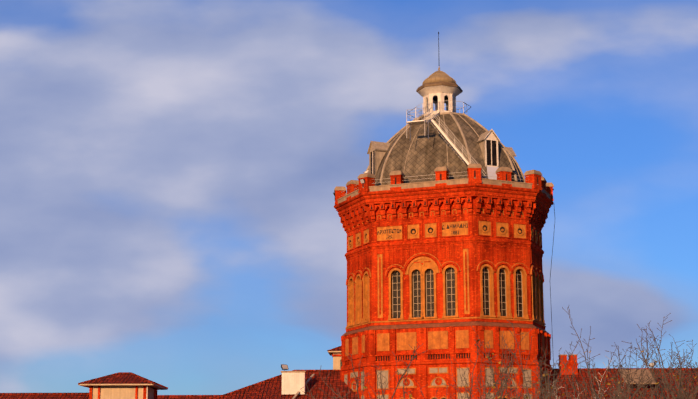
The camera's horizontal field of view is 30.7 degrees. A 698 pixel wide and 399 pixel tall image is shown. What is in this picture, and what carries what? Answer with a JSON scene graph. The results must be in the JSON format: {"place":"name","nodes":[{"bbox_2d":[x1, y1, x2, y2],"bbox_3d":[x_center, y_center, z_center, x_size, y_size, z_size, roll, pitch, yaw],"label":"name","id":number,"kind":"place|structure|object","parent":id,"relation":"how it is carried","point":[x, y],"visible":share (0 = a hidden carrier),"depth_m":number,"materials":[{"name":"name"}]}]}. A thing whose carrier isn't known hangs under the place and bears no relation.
{"place":"outdoors","nodes":[
{"label":"outdoors","id":0,"kind":"place"},
{"bbox_2d":[0,0,697,394],"label":"sky","id":1,"kind":"structure","parent":0,"point":[171,170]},
{"bbox_2d":[487,166,498,179],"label":"dome sheet","id":2,"kind":"object","parent":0,"point":[491,170],"visible":0.53,"depth_m":100.26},
{"bbox_3d":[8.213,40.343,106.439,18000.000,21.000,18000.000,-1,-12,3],"label":"ground","id":3,"kind":"structure","parent":0,"visible":0},
{"bbox_2d":[0,368,697,398],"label":"school wing roofs","id":4,"kind":"structure","parent":3,"relation":"on","point":[270,388],"depth_m":100.88,"materials":[{"name":"tile"}]},
{"bbox_2d":[78,372,167,398],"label":"belvedere","id":5,"kind":"object","parent":4,"relation":"on","point":[124,385],"visible":1,"depth_m":95.28,"materials":[{"name":"brick"}]},
{"bbox_2d":[327,346,341,369],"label":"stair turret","id":6,"kind":"object","parent":4,"relation":"on","point":[335,353],"visible":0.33,"depth_m":104.50,"materials":[{"name":"concrete"}]},
{"bbox_2d":[281,354,654,394],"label":"chimneys","id":7,"kind":"object","parent":4,"relation":"on","point":[293,383],"visible":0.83,"depth_m":99.82,"materials":[{"name":"white paint"}]},
{"bbox_2d":[301,344,563,398],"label":"tree","id":8,"kind":"object","parent":3,"relation":"on","point":[365,387],"visible":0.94,"depth_m":53.40,"materials":[{"name":"brown plant"}]},
{"bbox_2d":[340,321,552,398],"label":"tower","id":9,"kind":"structure","parent":3,"relation":"on","point":[442,345],"depth_m":96.58,"materials":[{"name":"brick"}]},
{"bbox_2d":[334,164,553,331],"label":"tower","id":10,"kind":"structure","parent":9,"relation":"on","point":[442,248],"depth_m":98.62,"materials":[{"name":"brick"}]},
{"bbox_2d":[333,170,553,195],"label":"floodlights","id":11,"kind":"object","parent":10,"relation":"on","point":[362,181],"visible":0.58,"depth_m":100.71,"materials":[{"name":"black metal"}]},
{"bbox_2d":[366,112,524,185],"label":"dome","id":12,"kind":"structure","parent":10,"relation":"on","point":[419,154],"depth_m":102.12,"materials":[{"name":"metal"}]},
{"bbox_2d":[416,32,462,114],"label":"lantern","id":13,"kind":"object","parent":12,"relation":"on","point":[436,87],"visible":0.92,"depth_m":105.65,"materials":[{"name":"white paint"}]},
{"bbox_2d":[406,100,485,177],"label":"dome stairs","id":14,"kind":"structure","parent":12,"relation":"on","point":[428,118],"depth_m":100.55,"materials":[{"name":"white metal"}]},
{"bbox_2d":[550,209,554,384],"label":"cable","id":15,"kind":"object","parent":10,"relation":"attached to","point":[550,293],"visible":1,"depth_m":102.45,"materials":[{"name":"black metal"}]},
{"bbox_2d":[365,326,543,398],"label":"tree","id":16,"kind":"object","parent":3,"relation":"on","point":[498,368],"visible":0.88,"depth_m":56.25,"materials":[{"name":"brown plant"}]},
{"bbox_2d":[414,338,520,398],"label":"tree","id":17,"kind":"object","parent":3,"relation":"on","point":[493,386],"visible":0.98,"depth_m":54.87,"materials":[{"name":"brown plant"}]},
{"bbox_2d":[461,340,564,398],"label":"tree","id":18,"kind":"object","parent":3,"relation":"on","point":[511,390],"visible":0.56,"depth_m":58.69,"materials":[{"name":"brown plant"}]},
{"bbox_2d":[490,328,581,398],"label":"tree","id":19,"kind":"object","parent":3,"relation":"on","point":[546,374],"visible":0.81,"depth_m":50.72,"materials":[{"name":"brown plant"}]},
{"bbox_2d":[528,367,585,398],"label":"tree","id":20,"kind":"object","parent":3,"relation":"on","point":[553,385],"visible":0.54,"depth_m":59.92,"materials":[{"name":"brown plant"}]},
{"bbox_2d":[504,319,623,398],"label":"tree","id":21,"kind":"object","parent":3,"relation":"on","point":[528,395],"visible":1,"depth_m":46.37,"materials":[{"name":"brown plant"}]},
{"bbox_2d":[521,357,624,398],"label":"tree","id":22,"kind":"object","parent":3,"relation":"on","point":[582,391],"visible":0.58,"depth_m":59.27,"materials":[{"name":"brown plant"}]},
{"bbox_2d":[512,306,689,398],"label":"tree","id":23,"kind":"object","parent":3,"relation":"on","point":[604,383],"visible":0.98,"depth_m":51.97,"materials":[{"name":"brown plant"}]},
{"bbox_2d":[565,342,684,398],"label":"tree","id":24,"kind":"object","parent":3,"relation":"on","point":[619,386],"visible":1,"depth_m":47.76,"materials":[{"name":"brown plant"}]},
{"bbox_2d":[562,324,697,398],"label":"tree","id":25,"kind":"object","parent":3,"relation":"on","point":[642,358],"visible":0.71,"depth_m":57.81,"materials":[{"name":"brown plant"}]},
{"bbox_2d":[599,342,697,398],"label":"tree","id":26,"kind":"object","parent":3,"relation":"on","point":[615,378],"visible":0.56,"depth_m":56.58,"materials":[{"name":"brown plant"}]},
{"bbox_2d":[638,313,697,398],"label":"tree","id":27,"kind":"object","parent":3,"relation":"on","point":[669,387],"visible":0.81,"depth_m":54.54,"materials":[{"name":"brown plant"}]},
{"bbox_2d":[663,357,697,398],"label":"tree","id":28,"kind":"object","parent":3,"relation":"on","point":[686,393],"visible":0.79,"depth_m":51.57,"materials":[{"name":"brown plant"}]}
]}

